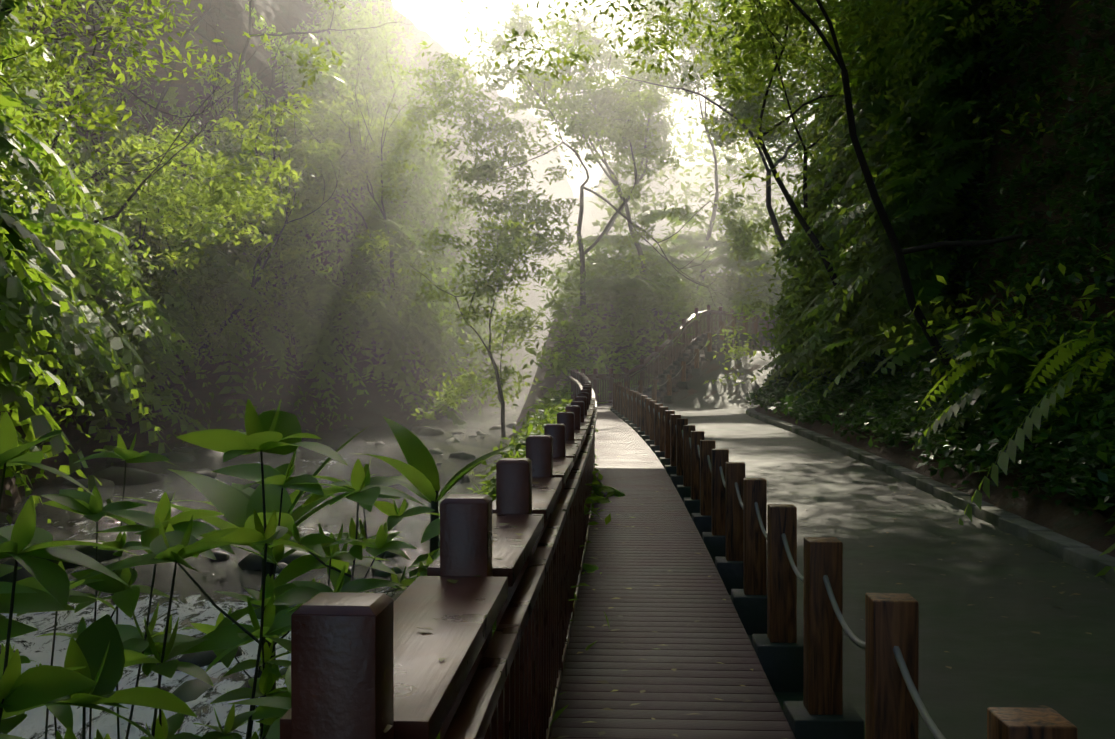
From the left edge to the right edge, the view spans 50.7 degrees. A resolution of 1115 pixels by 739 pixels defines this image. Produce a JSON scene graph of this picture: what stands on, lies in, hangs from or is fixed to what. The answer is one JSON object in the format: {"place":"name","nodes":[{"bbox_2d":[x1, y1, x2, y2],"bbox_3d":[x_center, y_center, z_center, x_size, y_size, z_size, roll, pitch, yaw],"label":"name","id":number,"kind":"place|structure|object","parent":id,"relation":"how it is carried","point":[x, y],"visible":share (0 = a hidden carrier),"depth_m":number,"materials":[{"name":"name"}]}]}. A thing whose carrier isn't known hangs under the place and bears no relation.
{"place":"outdoors","nodes":[
{"label":"outdoors","id":0,"kind":"place"},
{"bbox_2d":[0,393,528,738],"bbox_3d":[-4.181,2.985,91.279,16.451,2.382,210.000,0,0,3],"label":"river water","id":1,"kind":"structure","parent":0,"point":[32,724],"depth_m":19.30,"materials":[{"name":"black liquid"}]},
{"bbox_2d":[0,0,1114,556],"bbox_3d":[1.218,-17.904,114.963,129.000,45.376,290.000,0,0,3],"label":"terrain","id":2,"kind":"structure","parent":0,"point":[1094,528],"depth_m":44.87,"materials":[{"name":"green plant"}]},
{"bbox_2d":[0,451,438,738],"bbox_3d":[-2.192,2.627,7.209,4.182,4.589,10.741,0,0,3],"label":"plant stems","id":3,"kind":"object","parent":2,"relation":"on","point":[269,568],"visible":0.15,"depth_m":5.55,"materials":[{"name":"green plant"}]},
{"bbox_2d":[0,0,485,524],"bbox_3d":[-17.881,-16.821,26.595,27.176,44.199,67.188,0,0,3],"label":"tree foliage","id":4,"kind":"object","parent":2,"relation":"on","point":[18,288],"depth_m":32.32,"materials":[{"name":"green plant"}]},
{"bbox_2d":[0,418,517,702],"bbox_3d":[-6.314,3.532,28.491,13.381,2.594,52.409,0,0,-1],"label":"river boulders","id":5,"kind":"object","parent":2,"relation":"on","point":[190,690],"depth_m":18.96,"materials":[{"name":"stone"}]},
{"bbox_2d":[0,0,531,569],"bbox_3d":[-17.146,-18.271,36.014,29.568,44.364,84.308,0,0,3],"label":"leaves","id":6,"kind":"object","parent":2,"relation":"on","point":[272,260],"depth_m":47.58,"materials":[{"name":"green plant"}]},
{"bbox_2d":[0,399,582,738],"bbox_3d":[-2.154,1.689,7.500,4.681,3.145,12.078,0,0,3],"label":"plant leaves","id":7,"kind":"object","parent":2,"relation":"on","point":[103,652],"visible":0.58,"depth_m":5.62,"materials":[{"name":"green plant"}]},
{"bbox_2d":[184,207,791,738],"bbox_3d":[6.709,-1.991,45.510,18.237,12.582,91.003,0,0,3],"label":"leaves","id":8,"kind":"object","parent":2,"relation":"on","point":[598,489],"depth_m":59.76,"materials":[{"name":"green plant"}]},
{"bbox_2d":[280,305,785,738],"bbox_3d":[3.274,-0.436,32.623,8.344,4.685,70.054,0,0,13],"label":"railing","id":9,"kind":"object","parent":2,"relation":"on","point":[367,666],"visible":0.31,"depth_m":3.06,"materials":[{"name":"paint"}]},
{"bbox_2d":[0,0,1090,436],"bbox_3d":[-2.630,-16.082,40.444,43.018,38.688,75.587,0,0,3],"label":"tree","id":10,"kind":"object","parent":2,"relation":"on","point":[736,52],"depth_m":40.45,"materials":[{"name":"green plant"}]},
{"bbox_2d":[567,0,828,308],"bbox_3d":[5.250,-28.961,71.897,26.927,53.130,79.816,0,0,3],"label":"tree leaves","id":11,"kind":"object","parent":2,"relation":"on","point":[709,169],"depth_m":71.80,"materials":[{"name":"green plant"}]},
{"bbox_2d":[643,334,773,403],"bbox_3d":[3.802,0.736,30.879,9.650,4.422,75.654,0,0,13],"label":"bushes","id":12,"kind":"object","parent":2,"relation":"on","point":[687,371],"depth_m":48.25,"materials":[{"name":"black"}]},
{"bbox_2d":[550,333,795,738],"bbox_3d":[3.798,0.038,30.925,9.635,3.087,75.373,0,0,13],"label":"boardwalk deck","id":13,"kind":"structure","parent":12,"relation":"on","point":[679,601],"depth_m":7.13,"materials":[{"name":"brown wood"}]},
{"bbox_2d":[745,0,1114,523],"bbox_3d":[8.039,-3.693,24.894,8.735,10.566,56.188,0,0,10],"label":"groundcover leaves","id":14,"kind":"object","parent":2,"relation":"on","point":[1089,421],"visible":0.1,"depth_m":17.82,"materials":[{"name":"green plant"}]},
{"bbox_2d":[749,0,1114,433],"bbox_3d":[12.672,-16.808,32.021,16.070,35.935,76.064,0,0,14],"label":"cliff leaves","id":15,"kind":"object","parent":2,"relation":"on","point":[949,54],"depth_m":24.82,"materials":[{"name":"green plant"}]},
{"bbox_2d":[750,0,1114,576],"bbox_3d":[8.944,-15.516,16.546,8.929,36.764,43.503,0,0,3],"label":"tree foliage","id":16,"kind":"object","parent":2,"relation":"on","point":[1000,380],"depth_m":24.79,"materials":[{"name":"green plant"}]},
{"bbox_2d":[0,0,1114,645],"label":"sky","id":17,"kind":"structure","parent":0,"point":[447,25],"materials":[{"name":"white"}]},
{"bbox_2d":[663,350,1114,738],"bbox_3d":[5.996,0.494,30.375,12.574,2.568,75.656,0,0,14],"label":"road","id":18,"kind":"structure","parent":0,"point":[1062,663],"depth_m":9.61,"materials":[{"name":"grey asphalt"}]},
{"bbox_2d":[610,333,863,738],"bbox_3d":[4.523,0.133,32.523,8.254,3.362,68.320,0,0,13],"label":"post base blocks","id":19,"kind":"structure","parent":18,"relation":"on","point":[782,665],"depth_m":6.80,"materials":[{"name":"wood"}]},
{"bbox_2d":[613,314,1077,738],"bbox_3d":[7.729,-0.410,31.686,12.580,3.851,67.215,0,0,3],"label":"wooden posts","id":20,"kind":"object","parent":19,"relation":"on","point":[891,622],"visible":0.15,"depth_m":5.36,"materials":[{"name":"brown wood"}]},
{"bbox_2d":[623,319,945,738],"bbox_3d":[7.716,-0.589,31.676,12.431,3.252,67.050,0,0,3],"label":"rope fence","id":21,"kind":"object","parent":20,"relation":"attached to","point":[919,704],"visible":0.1,"depth_m":4.88,"materials":[{"name":"grey fabric"}]},
{"bbox_2d":[383,418,1107,738],"bbox_3d":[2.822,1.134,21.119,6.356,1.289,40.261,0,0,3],"label":"fallen leaves","id":22,"kind":"object","parent":18,"relation":"on","point":[388,727],"visible":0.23,"depth_m":7.22,"materials":[{"name":"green plant"}]},
{"bbox_2d":[746,407,1114,586],"bbox_3d":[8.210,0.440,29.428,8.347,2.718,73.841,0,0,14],"label":"path kerb","id":23,"kind":"structure","parent":18,"relation":"on","point":[1079,555],"depth_m":13.31,"materials":[{"name":"concrete"}]}
]}

